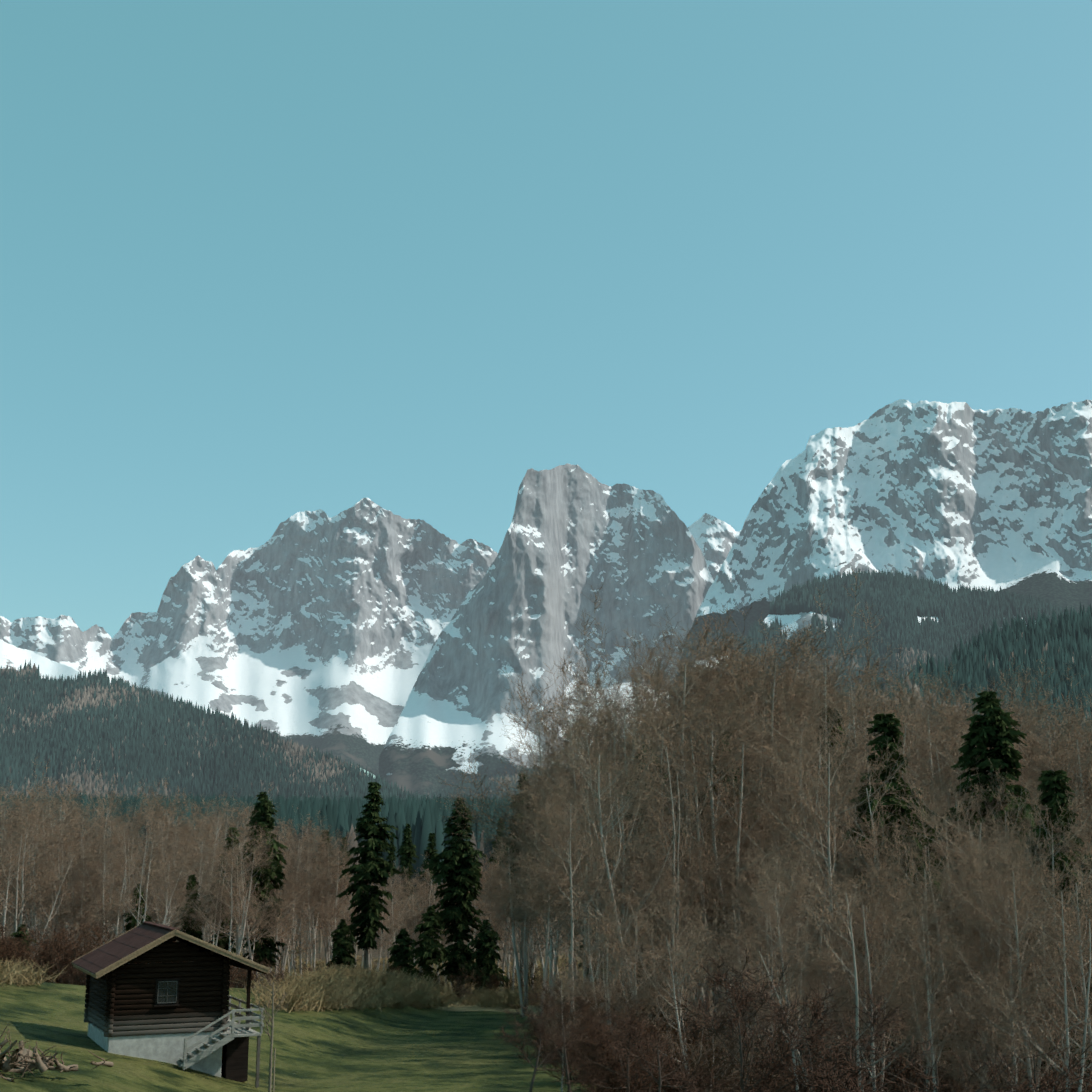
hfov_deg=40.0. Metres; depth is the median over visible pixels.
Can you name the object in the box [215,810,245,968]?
bare tree
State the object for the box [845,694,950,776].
bare tree
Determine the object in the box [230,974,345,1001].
dry grass bank
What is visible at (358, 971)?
dry grass bank
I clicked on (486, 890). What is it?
bare tree
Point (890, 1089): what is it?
shrub
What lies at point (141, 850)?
bare tree
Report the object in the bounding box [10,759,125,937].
bare tree
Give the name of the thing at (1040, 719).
bare tree
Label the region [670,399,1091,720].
mountain massif
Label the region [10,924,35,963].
spruce
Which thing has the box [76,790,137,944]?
bare tree
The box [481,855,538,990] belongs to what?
bare tree
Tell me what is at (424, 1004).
dry grass bank
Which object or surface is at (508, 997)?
dry grass bank
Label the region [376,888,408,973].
bare tree
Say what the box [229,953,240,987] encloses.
shrub
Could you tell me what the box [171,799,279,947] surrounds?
bare tree
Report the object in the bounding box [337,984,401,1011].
dry grass bank
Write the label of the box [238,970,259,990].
shrub
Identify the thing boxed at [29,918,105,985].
shrub
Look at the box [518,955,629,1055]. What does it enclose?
shrub
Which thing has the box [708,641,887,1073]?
bare tree
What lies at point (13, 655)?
snowy slope
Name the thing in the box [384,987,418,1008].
dry grass bank
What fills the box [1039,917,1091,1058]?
bare tree
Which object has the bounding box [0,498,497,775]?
mountain massif
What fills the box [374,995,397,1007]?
dry grass bank
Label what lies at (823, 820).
bare tree
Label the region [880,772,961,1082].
bare tree
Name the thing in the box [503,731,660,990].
bare tree
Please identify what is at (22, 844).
bare tree
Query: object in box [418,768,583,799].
valley head forest
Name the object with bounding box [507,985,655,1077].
shrub
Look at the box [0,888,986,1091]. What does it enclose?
terrain
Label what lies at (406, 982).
dry grass bank
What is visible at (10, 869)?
bare tree
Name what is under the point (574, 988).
shrub
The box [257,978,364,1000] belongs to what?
dry grass bank
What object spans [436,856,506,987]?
bare tree
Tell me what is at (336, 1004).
dry grass bank
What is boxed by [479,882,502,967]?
bare tree
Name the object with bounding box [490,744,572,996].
bare tree
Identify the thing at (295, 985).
dry grass bank
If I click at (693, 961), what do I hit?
bare tree
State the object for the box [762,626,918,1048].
bare tree
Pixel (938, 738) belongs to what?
bare tree
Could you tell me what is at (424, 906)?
bare tree
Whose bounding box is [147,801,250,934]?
bare tree
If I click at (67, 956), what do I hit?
shrub
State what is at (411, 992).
dry grass bank
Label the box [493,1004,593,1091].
shrub
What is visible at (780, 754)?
bare tree
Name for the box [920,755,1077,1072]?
bare tree
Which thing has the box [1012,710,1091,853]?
bare tree
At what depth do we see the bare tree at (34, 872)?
144.52 m
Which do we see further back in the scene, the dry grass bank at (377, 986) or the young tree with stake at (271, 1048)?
the dry grass bank at (377, 986)
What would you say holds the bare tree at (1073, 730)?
on the terrain at (457, 1048)
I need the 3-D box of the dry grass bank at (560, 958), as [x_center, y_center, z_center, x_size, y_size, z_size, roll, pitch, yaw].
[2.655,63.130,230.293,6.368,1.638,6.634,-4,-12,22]
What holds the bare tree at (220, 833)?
on the terrain at (457, 1048)
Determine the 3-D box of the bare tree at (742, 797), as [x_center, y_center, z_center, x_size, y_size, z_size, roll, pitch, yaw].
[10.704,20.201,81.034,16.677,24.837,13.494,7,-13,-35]
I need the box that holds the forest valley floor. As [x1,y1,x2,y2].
[0,790,693,889]
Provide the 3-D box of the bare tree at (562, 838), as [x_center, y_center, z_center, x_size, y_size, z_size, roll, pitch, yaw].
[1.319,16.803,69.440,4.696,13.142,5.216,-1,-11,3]
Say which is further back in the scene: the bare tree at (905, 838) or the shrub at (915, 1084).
the bare tree at (905, 838)
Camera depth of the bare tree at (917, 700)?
100.30 m
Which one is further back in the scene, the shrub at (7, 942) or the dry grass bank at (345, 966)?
the dry grass bank at (345, 966)
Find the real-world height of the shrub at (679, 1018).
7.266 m
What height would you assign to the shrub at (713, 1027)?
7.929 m
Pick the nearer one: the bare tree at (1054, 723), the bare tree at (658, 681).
the bare tree at (658, 681)
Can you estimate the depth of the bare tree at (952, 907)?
61.00 m
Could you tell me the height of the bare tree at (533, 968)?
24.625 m
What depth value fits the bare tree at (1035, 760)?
94.70 m
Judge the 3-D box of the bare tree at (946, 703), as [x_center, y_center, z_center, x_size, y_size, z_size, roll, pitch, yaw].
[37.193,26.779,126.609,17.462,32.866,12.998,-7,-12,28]
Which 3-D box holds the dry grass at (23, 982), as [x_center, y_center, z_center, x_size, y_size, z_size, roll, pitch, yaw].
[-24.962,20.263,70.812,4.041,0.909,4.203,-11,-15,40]
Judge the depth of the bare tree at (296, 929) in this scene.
185.22 m
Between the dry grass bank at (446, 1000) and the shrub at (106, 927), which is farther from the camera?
the dry grass bank at (446, 1000)
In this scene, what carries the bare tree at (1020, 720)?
on the terrain at (457, 1048)
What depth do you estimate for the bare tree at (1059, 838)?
65.42 m
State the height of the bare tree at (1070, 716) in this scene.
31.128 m
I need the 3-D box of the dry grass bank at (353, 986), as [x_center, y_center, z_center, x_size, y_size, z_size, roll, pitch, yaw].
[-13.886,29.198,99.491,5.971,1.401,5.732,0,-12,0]
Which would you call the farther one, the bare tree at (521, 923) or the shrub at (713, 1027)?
the bare tree at (521, 923)
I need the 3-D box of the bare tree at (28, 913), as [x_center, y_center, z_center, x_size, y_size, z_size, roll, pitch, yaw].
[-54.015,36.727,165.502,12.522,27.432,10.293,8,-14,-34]
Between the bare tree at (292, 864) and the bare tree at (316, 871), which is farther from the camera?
the bare tree at (292, 864)
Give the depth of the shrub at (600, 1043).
41.01 m
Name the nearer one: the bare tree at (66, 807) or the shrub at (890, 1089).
the shrub at (890, 1089)
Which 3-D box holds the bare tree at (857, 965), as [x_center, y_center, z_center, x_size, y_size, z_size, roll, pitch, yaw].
[12.726,19.576,58.473,4.993,14.578,7.248,-2,-11,9]
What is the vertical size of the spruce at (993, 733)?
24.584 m
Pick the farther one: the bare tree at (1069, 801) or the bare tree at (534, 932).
the bare tree at (534, 932)
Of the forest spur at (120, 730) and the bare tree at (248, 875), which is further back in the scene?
the forest spur at (120, 730)
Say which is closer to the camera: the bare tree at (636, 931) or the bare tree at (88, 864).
the bare tree at (636, 931)
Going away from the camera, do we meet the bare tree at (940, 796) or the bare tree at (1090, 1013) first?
the bare tree at (1090, 1013)
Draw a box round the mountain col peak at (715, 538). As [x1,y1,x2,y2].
[688,513,740,579]
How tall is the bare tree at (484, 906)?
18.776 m
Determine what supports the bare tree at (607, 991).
on the terrain at (457, 1048)
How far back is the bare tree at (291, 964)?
161.56 m
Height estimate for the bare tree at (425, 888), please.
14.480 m
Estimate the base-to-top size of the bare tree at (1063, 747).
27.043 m
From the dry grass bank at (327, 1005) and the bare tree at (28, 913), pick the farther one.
the bare tree at (28, 913)
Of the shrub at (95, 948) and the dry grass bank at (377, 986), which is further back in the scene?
the dry grass bank at (377, 986)
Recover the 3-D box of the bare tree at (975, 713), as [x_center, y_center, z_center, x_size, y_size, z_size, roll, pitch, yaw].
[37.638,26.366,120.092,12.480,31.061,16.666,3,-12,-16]
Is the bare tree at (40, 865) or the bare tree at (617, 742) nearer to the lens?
the bare tree at (617, 742)
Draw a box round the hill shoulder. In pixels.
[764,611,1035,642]
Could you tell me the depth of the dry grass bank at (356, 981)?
102.70 m
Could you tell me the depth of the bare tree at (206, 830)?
213.92 m
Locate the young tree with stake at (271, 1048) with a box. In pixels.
[256,977,286,1091]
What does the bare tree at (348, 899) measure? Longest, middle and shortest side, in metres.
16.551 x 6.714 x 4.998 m
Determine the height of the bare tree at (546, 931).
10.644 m
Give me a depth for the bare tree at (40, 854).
177.47 m
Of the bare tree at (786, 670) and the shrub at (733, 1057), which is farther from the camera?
the bare tree at (786, 670)
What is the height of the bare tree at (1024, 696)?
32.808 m
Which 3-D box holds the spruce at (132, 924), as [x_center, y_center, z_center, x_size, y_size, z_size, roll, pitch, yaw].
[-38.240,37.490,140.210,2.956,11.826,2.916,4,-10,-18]
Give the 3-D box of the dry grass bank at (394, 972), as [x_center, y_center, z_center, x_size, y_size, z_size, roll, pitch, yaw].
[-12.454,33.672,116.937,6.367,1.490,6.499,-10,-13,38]
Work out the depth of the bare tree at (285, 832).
206.87 m
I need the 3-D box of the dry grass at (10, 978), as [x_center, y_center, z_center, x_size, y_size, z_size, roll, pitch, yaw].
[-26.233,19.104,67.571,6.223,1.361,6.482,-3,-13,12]
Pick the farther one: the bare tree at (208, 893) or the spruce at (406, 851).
the spruce at (406, 851)
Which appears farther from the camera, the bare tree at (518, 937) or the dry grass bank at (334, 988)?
the bare tree at (518, 937)
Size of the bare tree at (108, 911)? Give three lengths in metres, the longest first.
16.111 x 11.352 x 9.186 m
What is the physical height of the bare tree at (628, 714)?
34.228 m
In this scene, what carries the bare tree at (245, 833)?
on the terrain at (457, 1048)
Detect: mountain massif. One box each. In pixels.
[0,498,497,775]
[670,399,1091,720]
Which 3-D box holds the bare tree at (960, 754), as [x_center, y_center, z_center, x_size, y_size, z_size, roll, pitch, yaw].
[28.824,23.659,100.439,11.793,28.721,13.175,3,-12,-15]
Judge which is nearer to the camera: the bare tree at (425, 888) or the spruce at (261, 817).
the spruce at (261, 817)
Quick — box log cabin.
[72,921,269,1087]
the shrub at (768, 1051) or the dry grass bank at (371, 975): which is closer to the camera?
the shrub at (768, 1051)
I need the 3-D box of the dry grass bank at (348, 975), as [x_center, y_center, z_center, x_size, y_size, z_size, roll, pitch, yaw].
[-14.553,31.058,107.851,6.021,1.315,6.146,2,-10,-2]
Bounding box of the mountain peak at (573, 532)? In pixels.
[379,463,713,795]
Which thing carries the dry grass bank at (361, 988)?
on the terrain at (457, 1048)
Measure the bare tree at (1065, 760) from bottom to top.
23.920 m
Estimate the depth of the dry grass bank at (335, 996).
92.47 m
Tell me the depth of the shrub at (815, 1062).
57.99 m
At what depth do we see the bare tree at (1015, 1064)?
53.60 m
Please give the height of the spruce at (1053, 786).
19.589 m
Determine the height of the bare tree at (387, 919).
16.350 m
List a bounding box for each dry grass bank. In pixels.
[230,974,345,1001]
[232,967,345,991]
[232,981,325,1012]
[233,986,321,1010]
[238,978,353,1001]
[241,992,309,1009]
[245,979,318,997]
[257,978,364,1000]
[259,977,326,994]
[260,984,316,1000]
[262,992,330,1010]
[274,968,356,990]
[282,984,336,1011]
[283,970,342,991]
[285,965,405,990]
[287,975,331,989]
[291,967,365,990]
[294,962,378,974]
[299,963,351,976]
[301,972,392,995]
[301,983,349,1006]
[302,969,381,985]
[307,992,352,1011]
[308,978,366,1001]
[312,982,361,1009]
[313,963,371,975]
[313,976,378,996]
[313,984,387,1007]
[326,967,380,975]
[326,981,381,1001]
[327,975,364,994]
[332,967,406,989]
[336,972,392,985]
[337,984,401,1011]
[344,982,410,1006]
[345,968,400,987]
[346,978,392,998]
[347,974,400,989]
[356,983,395,1004]
[361,982,419,1004]
[373,984,405,1003]
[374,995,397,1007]
[377,967,422,986]
[379,968,427,979]
[382,969,438,990]
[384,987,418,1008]
[386,983,435,1002]
[395,971,446,994]
[401,976,455,997]
[401,984,430,1000]
[406,995,453,1008]
[407,986,467,1009]
[416,983,464,997]
[419,983,461,1000]
[420,992,455,1007]
[432,994,456,1006]
[452,994,483,1005]
[453,983,513,1001]
[462,989,513,1007]
[465,984,538,1008]
[468,984,502,998]
[476,983,555,1008]
[479,990,548,1008]
[492,992,555,1005]
[499,967,512,976]
[558,952,580,961]
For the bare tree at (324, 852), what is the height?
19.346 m
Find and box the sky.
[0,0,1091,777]
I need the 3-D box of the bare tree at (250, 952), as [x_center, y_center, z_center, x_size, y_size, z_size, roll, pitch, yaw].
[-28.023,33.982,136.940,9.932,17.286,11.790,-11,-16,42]
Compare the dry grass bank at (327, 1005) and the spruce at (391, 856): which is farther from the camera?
the spruce at (391, 856)
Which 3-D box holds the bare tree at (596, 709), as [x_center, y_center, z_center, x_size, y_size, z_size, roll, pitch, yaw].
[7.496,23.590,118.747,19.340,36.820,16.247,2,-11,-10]
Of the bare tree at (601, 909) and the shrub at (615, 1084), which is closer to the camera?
the shrub at (615, 1084)
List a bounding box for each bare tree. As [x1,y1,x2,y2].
[0,756,113,940]
[0,777,36,918]
[0,779,76,919]
[0,780,83,936]
[0,789,82,954]
[0,790,37,933]
[0,791,33,933]
[0,792,36,936]
[0,798,122,941]
[0,803,81,927]
[0,808,21,884]
[0,812,42,934]
[0,814,88,959]
[1,778,103,934]
[1,800,123,939]
[2,772,106,981]
[3,790,60,937]
[4,785,63,932]
[7,818,116,982]
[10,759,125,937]
[13,776,92,944]
[17,787,63,937]
[24,790,71,938]
[25,813,92,943]
[30,804,159,983]
[30,818,101,941]
[49,780,137,947]
[51,793,101,925]
[59,833,131,944]
[60,783,129,949]
[60,794,124,948]
[62,770,142,938]
[69,812,182,940]
[74,841,164,942]
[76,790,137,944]
[93,775,183,921]
[93,809,154,902]
[95,778,181,932]
[99,808,169,936]
[100,824,191,926]
[103,813,151,933]
[106,786,170,923]
[109,780,200,925]
[114,778,188,915]
[118,794,223,922]
[120,795,189,920]
[132,838,208,929]
[134,792,195,962]
[137,804,196,874]
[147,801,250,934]
[147,845,236,941]
[160,819,213,931]
[161,817,246,920]
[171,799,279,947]
[171,800,248,900]
[174,805,236,906]
[177,841,257,951]
[178,800,239,935]
[181,804,224,900]
[184,825,308,986]
[185,823,222,941]
[185,839,279,970]
[187,788,245,937]
[200,783,296,988]
[202,809,253,980]
[204,806,296,986]
[212,798,252,851]
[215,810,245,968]
[216,791,257,957]
[235,823,309,982]
[241,813,339,974]
[244,854,313,976]
[248,805,319,981]
[271,853,314,972]
[272,815,329,980]
[272,819,298,865]
[273,804,305,973]
[273,870,336,974]
[276,817,340,973]
[278,826,330,970]
[280,830,314,961]
[281,810,401,963]
[283,828,346,966]
[294,829,352,958]
[299,825,337,967]
[307,833,377,956]
[313,836,351,947]
[313,843,341,958]
[316,875,397,960]
[328,847,352,918]
[336,871,360,934]
[336,875,401,969]
[337,863,390,968]
[338,870,371,966]
[372,867,423,950]
[373,874,417,971]
[376,875,405,972]
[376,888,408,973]
[378,876,419,930]
[380,861,421,944]
[389,886,429,962]
[394,872,473,984]
[394,877,448,971]
[395,853,446,971]
[395,868,448,965]
[396,879,430,935]
[415,878,434,911]
[415,879,450,981]
[418,887,483,990]
[433,658,619,980]
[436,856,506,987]
[468,845,514,936]
[471,859,500,949]
[472,858,504,934]
[474,835,526,992]
[474,880,504,939]
[475,844,578,985]
[477,739,586,1005]
[479,685,636,993]
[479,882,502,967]
[481,834,556,1017]
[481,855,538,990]
[483,579,758,934]
[486,835,574,995]
[486,842,544,989]
[488,661,672,994]
[489,854,533,978]
[489,862,509,978]
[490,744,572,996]
[491,831,597,1054]
[492,658,694,1001]
[493,884,561,977]
[494,876,554,987]
[500,740,681,987]
[500,826,594,987]
[502,693,702,996]
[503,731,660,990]
[503,861,542,1010]
[506,692,634,985]
[507,696,760,1001]
[508,790,592,991]
[510,821,559,969]
[510,838,554,981]
[519,616,753,964]
[519,646,693,970]
[519,692,618,985]
[520,610,630,984]
[526,767,623,1017]
[532,964,586,1091]
[537,640,690,980]
[537,741,694,996]
[550,684,745,1029]
[555,902,656,1076]
[559,665,665,787]
[566,674,756,1076]
[574,874,700,1091]
[580,657,719,983]
[585,661,784,1033]
[587,639,764,971]
[588,698,851,1049]
[591,611,811,1002]
[594,900,771,1091]
[598,606,782,983]
[602,646,796,1042]
[604,864,733,1069]
[607,682,823,1033]
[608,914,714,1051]
[617,711,706,1015]
[619,643,869,991]
[620,644,814,1019]
[625,693,781,1002]
[633,641,837,1030]
[640,627,871,1025]
[649,610,844,1033]
[665,680,887,1002]
[667,642,777,1063]
[668,867,809,1062]
[669,603,924,1032]
[669,624,883,832]
[669,650,832,1034]
[676,613,850,887]
[677,670,892,1054]
[694,840,916,1067]
[695,695,927,1054]
[700,835,840,1062]
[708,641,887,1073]
[715,832,835,1091]
[720,811,912,1080]
[720,833,849,1059]
[727,860,998,1091]
[730,666,979,1078]
[740,567,928,1051]
[744,689,947,1026]
[753,697,1030,1078]
[759,718,965,1055]
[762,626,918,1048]
[766,583,918,1075]
[769,661,873,1069]
[781,693,911,1078]
[795,767,970,1010]
[800,768,957,1083]
[808,658,1059,1081]
[808,828,1078,1089]
[811,857,936,1082]
[816,866,939,1090]
[819,601,916,1058]
[826,662,918,779]
[830,812,1023,1089]
[831,671,932,780]
[839,696,1023,1084]
[844,677,936,773]
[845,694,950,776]
[848,778,1089,1085]
[850,671,948,786]
[852,676,957,1050]
[857,691,977,986]
[858,736,1091,1062]
[865,679,947,787]
[865,842,979,1091]
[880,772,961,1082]
[881,696,952,1066]
[895,683,972,765]
[901,688,1070,1052]
[902,820,1091,1091]
[905,844,1091,1091]
[908,764,1045,1078]
[912,672,1033,797]
[915,695,1078,849]
[917,811,1091,1091]
[918,765,966,909]
[918,777,1091,972]
[919,654,1045,850]
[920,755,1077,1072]
[925,684,1073,1008]
[927,793,1091,1083]
[928,692,1062,796]
[933,687,968,1027]
[933,829,1091,1091]
[936,670,1073,788]
[942,770,1091,1054]
[944,667,1048,741]
[953,742,1091,972]
[958,666,1091,804]
[988,688,1091,849]
[993,836,1091,1072]
[999,670,1075,757]
[1006,657,1091,914]
[1006,863,1091,1076]
[1007,681,1060,765]
[1009,715,1091,1077]
[1011,732,1091,835]
[1012,708,1091,824]
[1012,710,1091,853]
[1014,698,1090,806]
[1015,701,1090,830]
[1018,693,1091,795]
[1023,664,1087,785]
[1031,712,1090,825]
[1033,782,1087,1014]
[1039,690,1091,851]
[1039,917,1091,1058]
[1046,699,1090,811]
[1048,812,1091,1019]
[1051,694,1091,747]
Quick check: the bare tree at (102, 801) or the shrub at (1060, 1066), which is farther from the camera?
the bare tree at (102, 801)
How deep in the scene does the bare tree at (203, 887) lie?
184.69 m
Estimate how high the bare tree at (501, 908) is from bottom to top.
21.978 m
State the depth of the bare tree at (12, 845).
177.76 m
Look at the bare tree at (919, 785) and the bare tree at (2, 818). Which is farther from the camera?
the bare tree at (2, 818)
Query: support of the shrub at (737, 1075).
on the terrain at (457, 1048)
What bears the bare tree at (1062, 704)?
on the terrain at (457, 1048)
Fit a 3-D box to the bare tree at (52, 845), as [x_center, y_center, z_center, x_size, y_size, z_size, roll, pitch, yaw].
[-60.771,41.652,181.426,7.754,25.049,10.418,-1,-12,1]
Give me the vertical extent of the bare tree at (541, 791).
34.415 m
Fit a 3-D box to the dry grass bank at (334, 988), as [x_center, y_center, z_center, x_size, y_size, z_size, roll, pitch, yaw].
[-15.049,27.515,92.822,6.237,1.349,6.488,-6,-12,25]
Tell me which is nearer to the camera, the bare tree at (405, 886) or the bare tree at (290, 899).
the bare tree at (290, 899)
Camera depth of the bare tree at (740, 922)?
61.41 m
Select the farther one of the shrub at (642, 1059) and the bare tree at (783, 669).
the bare tree at (783, 669)
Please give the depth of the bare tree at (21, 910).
127.44 m
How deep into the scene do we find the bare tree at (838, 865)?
76.39 m
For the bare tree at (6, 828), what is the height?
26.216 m
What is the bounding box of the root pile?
[0,1023,113,1081]
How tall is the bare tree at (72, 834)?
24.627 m
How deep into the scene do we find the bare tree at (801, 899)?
60.79 m
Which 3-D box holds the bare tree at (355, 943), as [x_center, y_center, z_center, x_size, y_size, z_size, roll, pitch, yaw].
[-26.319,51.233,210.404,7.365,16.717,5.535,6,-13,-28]
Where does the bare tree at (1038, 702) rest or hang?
on the terrain at (457, 1048)
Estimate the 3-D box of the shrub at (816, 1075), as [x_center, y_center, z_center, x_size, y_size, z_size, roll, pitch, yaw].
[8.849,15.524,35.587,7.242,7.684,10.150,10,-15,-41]
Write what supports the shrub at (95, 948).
on the terrain at (457, 1048)
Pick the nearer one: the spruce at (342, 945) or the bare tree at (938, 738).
the bare tree at (938, 738)
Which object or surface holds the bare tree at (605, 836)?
on the terrain at (457, 1048)
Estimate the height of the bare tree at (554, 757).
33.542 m
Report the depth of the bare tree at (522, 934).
151.53 m
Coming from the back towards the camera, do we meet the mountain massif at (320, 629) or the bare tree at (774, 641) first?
the mountain massif at (320, 629)
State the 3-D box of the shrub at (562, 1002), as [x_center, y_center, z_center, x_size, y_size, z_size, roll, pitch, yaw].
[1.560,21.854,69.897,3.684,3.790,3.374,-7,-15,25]
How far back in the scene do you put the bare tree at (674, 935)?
58.66 m
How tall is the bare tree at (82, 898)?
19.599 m
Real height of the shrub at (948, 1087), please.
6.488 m
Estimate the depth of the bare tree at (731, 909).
81.91 m
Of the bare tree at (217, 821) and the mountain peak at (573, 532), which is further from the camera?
the mountain peak at (573, 532)
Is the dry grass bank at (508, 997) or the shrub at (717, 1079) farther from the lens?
the dry grass bank at (508, 997)
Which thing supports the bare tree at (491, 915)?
on the terrain at (457, 1048)
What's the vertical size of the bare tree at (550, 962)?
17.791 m
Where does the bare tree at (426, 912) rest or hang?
on the terrain at (457, 1048)
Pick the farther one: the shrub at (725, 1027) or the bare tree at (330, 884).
the bare tree at (330, 884)
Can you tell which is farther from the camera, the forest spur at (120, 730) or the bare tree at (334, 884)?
the forest spur at (120, 730)
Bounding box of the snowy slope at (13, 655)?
[0,639,87,679]
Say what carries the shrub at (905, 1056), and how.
on the terrain at (457, 1048)
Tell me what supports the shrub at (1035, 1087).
on the terrain at (457, 1048)
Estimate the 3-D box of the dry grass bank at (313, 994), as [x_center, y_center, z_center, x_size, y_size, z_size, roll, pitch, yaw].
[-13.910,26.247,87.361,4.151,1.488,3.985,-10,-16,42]
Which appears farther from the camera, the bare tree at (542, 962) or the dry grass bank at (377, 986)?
the bare tree at (542, 962)
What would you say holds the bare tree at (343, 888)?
on the terrain at (457, 1048)
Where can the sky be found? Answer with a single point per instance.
(263, 263)
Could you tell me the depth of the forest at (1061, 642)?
868.25 m
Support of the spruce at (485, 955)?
on the terrain at (457, 1048)
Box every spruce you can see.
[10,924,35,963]
[122,884,152,931]
[174,874,208,940]
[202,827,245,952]
[231,792,287,985]
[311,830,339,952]
[326,919,356,970]
[333,837,351,918]
[336,782,400,969]
[385,836,396,890]
[386,928,419,978]
[395,824,418,915]
[405,906,446,980]
[417,833,441,905]
[422,797,485,992]
[461,919,508,993]
[487,819,508,917]
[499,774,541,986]
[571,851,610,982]
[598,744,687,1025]
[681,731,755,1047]
[785,705,867,1035]
[835,713,946,1087]
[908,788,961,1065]
[922,686,1048,1081]
[1005,770,1091,1083]
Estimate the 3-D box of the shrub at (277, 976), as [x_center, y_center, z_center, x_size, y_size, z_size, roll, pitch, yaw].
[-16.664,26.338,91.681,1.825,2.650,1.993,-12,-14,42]
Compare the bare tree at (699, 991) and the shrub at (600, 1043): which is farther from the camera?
the bare tree at (699, 991)
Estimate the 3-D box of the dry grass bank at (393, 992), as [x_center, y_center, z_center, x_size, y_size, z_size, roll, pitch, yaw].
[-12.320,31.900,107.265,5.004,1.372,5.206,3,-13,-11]
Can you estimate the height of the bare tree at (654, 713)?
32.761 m
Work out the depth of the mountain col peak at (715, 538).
7025.49 m
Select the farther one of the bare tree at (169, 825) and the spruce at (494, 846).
the spruce at (494, 846)
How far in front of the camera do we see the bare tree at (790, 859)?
63.72 m
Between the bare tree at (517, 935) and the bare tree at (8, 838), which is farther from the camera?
the bare tree at (8, 838)
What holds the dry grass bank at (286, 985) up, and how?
on the terrain at (457, 1048)
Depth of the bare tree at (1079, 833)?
80.60 m
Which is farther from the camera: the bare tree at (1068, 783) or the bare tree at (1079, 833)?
the bare tree at (1068, 783)
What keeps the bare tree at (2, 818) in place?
on the terrain at (457, 1048)
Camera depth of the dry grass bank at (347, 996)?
92.21 m
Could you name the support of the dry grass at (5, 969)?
on the terrain at (457, 1048)
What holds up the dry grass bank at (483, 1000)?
on the terrain at (457, 1048)
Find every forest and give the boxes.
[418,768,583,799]
[674,567,1076,752]
[818,603,1091,773]
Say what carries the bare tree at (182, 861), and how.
on the terrain at (457, 1048)
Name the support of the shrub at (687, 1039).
on the terrain at (457, 1048)
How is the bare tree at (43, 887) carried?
on the terrain at (457, 1048)
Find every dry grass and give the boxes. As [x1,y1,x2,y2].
[0,956,33,982]
[0,958,39,976]
[0,959,33,986]
[0,960,24,983]
[0,965,62,986]
[2,957,46,976]
[2,959,66,985]
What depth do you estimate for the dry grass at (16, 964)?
72.87 m
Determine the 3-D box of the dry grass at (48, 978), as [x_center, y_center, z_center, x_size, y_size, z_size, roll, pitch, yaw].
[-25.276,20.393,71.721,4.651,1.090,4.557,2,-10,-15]
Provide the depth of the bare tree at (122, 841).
144.33 m
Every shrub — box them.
[0,923,25,957]
[0,923,45,971]
[0,933,28,964]
[0,936,36,972]
[20,922,116,983]
[22,925,107,984]
[25,911,93,984]
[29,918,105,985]
[65,933,96,985]
[75,926,131,978]
[80,920,136,984]
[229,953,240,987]
[229,957,259,988]
[230,952,261,983]
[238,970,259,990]
[257,956,289,986]
[295,954,335,978]
[387,964,404,979]
[425,972,445,990]
[445,963,483,1001]
[483,968,502,993]
[501,970,517,993]
[501,983,616,1091]
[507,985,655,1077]
[510,961,559,1007]
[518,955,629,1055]
[533,989,665,1091]
[538,966,652,1033]
[540,975,605,1037]
[550,1013,677,1091]
[550,1044,575,1079]
[552,991,672,1091]
[553,991,675,1091]
[561,1023,684,1091]
[575,982,628,1054]
[575,998,616,1090]
[580,979,694,1056]
[603,995,704,1091]
[604,997,722,1062]
[626,1010,739,1091]
[650,1005,738,1090]
[651,945,857,1091]
[654,1012,716,1064]
[655,1018,775,1091]
[662,994,745,1074]
[673,1026,796,1090]
[674,958,934,1091]
[686,1043,747,1089]
[690,1014,821,1090]
[690,1021,849,1091]
[693,1054,763,1091]
[695,1054,847,1091]
[702,1055,810,1091]
[705,1061,818,1091]
[706,1006,803,1049]
[721,1029,893,1091]
[739,1029,1067,1091]
[741,1030,851,1082]
[789,1039,923,1089]
[804,1029,956,1091]
[820,1045,924,1091]
[839,1043,925,1081]
[855,1072,904,1091]
[862,1072,935,1090]
[866,1035,954,1087]
[881,1033,966,1091]
[894,1038,1004,1091]
[894,1077,978,1091]
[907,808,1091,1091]
[909,1044,1020,1091]
[912,1056,1041,1091]
[920,1042,993,1091]
[927,1070,967,1091]
[931,1057,1045,1091]
[968,1020,1091,1091]
[1009,1054,1091,1091]
[1063,1053,1091,1091]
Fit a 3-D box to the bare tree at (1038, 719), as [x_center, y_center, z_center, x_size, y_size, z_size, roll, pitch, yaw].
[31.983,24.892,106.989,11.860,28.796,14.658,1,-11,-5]
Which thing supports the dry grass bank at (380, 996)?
on the terrain at (457, 1048)
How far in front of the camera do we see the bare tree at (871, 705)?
145.56 m
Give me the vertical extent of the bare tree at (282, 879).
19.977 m
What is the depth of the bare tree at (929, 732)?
93.93 m
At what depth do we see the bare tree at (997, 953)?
54.56 m
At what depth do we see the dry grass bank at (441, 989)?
121.08 m
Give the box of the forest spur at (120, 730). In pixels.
[0,658,422,801]
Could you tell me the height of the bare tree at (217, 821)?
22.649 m
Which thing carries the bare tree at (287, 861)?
on the terrain at (457, 1048)
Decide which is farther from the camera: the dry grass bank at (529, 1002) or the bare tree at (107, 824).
the bare tree at (107, 824)
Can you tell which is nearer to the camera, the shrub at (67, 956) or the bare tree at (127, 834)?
the shrub at (67, 956)

